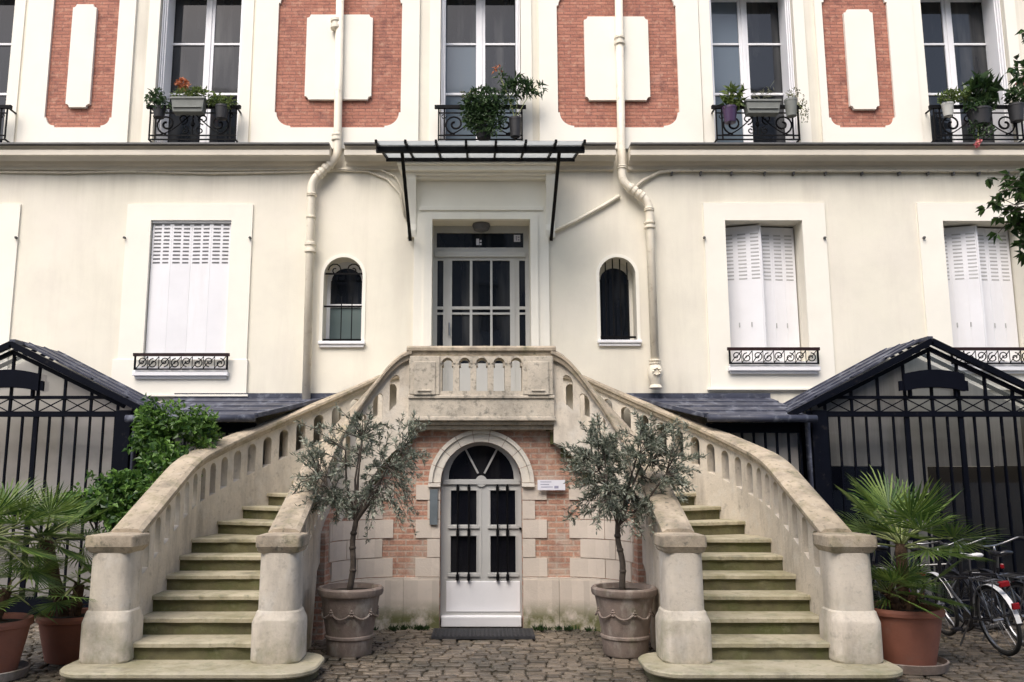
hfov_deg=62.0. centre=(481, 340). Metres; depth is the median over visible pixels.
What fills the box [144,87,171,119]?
potted plant
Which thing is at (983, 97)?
potted plant
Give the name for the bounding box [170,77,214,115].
window box
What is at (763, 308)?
window
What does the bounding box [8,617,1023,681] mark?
cobblestones
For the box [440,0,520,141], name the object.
window
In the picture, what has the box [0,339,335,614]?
glazed porch
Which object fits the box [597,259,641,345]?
arched window
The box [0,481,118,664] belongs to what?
potted palm
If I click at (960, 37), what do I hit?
window
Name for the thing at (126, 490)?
shrub
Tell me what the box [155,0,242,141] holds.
window
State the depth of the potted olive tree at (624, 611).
8.66 m
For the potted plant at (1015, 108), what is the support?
attached to the apartment building
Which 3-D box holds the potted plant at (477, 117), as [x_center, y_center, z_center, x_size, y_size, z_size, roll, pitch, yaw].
[0.022,-3.455,12.827,0.787,0.894,0.495,0,-9,0]
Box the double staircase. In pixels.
[60,346,902,681]
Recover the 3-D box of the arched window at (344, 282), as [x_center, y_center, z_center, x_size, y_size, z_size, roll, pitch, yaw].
[-2.070,-0.572,12.881,0.695,1.400,0.420,0,-9,0]
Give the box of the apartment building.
[0,0,1023,580]
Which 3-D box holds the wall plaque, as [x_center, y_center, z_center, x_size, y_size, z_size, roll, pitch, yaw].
[-0.570,1.990,10.200,0.096,0.415,0.020,0,-9,0]
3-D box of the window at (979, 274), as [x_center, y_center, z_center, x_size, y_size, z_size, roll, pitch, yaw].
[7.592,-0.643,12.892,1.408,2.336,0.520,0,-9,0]
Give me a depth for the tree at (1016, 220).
8.37 m
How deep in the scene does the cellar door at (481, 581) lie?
10.31 m
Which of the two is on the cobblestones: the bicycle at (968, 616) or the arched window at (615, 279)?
the bicycle at (968, 616)
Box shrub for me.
[58,393,224,533]
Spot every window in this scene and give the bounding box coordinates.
[0,0,14,141]
[132,221,230,378]
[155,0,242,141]
[318,262,364,347]
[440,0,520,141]
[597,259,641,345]
[709,0,797,141]
[725,225,820,373]
[920,0,1013,141]
[943,226,1023,373]
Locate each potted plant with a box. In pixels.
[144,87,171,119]
[206,92,238,120]
[457,83,507,140]
[491,65,547,138]
[719,82,748,124]
[784,87,808,122]
[935,86,972,117]
[959,68,1006,147]
[1001,83,1023,123]
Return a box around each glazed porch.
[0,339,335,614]
[626,336,1023,616]
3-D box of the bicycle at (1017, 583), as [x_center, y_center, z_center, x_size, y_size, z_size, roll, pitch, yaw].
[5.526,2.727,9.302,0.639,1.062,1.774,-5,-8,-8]
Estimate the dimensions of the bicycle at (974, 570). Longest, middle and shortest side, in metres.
1.774 x 1.062 x 0.639 m
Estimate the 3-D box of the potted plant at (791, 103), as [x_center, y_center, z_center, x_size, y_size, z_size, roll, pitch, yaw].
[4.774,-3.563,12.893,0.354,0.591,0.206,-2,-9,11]
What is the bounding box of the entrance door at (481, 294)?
[433,226,529,390]
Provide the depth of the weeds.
9.88 m
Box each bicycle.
[871,538,909,600]
[874,535,1014,629]
[883,536,943,602]
[915,538,1021,655]
[937,537,1023,646]
[967,536,1023,639]
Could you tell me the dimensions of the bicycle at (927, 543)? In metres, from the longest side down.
1.774 x 1.062 x 0.639 m
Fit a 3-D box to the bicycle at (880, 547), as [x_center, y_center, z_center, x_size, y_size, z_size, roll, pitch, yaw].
[4.466,2.832,9.985,0.639,1.062,1.774,6,-9,-5]
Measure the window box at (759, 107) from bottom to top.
0.587 m
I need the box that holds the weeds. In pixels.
[374,623,599,631]
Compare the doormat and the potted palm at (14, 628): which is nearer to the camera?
the potted palm at (14, 628)
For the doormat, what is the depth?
9.46 m
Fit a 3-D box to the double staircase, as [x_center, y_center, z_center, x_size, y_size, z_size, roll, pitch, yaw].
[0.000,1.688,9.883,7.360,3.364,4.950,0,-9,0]
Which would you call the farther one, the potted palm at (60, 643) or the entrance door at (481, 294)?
the entrance door at (481, 294)
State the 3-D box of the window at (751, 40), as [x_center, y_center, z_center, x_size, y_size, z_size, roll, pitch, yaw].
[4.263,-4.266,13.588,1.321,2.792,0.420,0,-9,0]
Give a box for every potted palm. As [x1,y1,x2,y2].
[0,476,83,681]
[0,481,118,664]
[808,466,1009,674]
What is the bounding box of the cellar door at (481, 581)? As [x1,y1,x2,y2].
[440,442,521,626]
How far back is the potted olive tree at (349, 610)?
8.68 m
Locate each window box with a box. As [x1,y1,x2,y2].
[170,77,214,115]
[743,83,781,116]
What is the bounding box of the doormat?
[431,628,534,638]
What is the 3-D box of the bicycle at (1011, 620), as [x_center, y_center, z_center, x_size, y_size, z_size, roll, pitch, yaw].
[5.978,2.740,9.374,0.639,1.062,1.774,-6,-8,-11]
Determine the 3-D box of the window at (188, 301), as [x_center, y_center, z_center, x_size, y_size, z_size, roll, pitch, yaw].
[-4.411,-0.610,12.887,1.397,2.422,0.520,0,-9,0]
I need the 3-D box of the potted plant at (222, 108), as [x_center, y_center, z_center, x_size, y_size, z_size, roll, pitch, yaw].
[-3.925,-3.564,12.912,0.526,0.421,0.283,0,-9,0]
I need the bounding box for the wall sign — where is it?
[537,480,564,489]
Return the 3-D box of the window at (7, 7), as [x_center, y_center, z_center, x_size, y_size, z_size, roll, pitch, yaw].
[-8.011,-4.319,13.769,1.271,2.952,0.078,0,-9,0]
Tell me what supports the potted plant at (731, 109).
attached to the apartment building
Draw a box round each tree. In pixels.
[278,403,432,657]
[553,408,708,657]
[976,29,1023,266]
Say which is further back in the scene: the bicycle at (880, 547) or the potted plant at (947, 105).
the potted plant at (947, 105)
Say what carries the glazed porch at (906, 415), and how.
attached to the apartment building
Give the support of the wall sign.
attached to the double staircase
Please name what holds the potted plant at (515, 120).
attached to the apartment building
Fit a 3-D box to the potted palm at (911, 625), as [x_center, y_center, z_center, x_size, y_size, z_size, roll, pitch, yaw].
[4.063,2.131,8.155,1.699,1.898,1.570,0,-9,0]

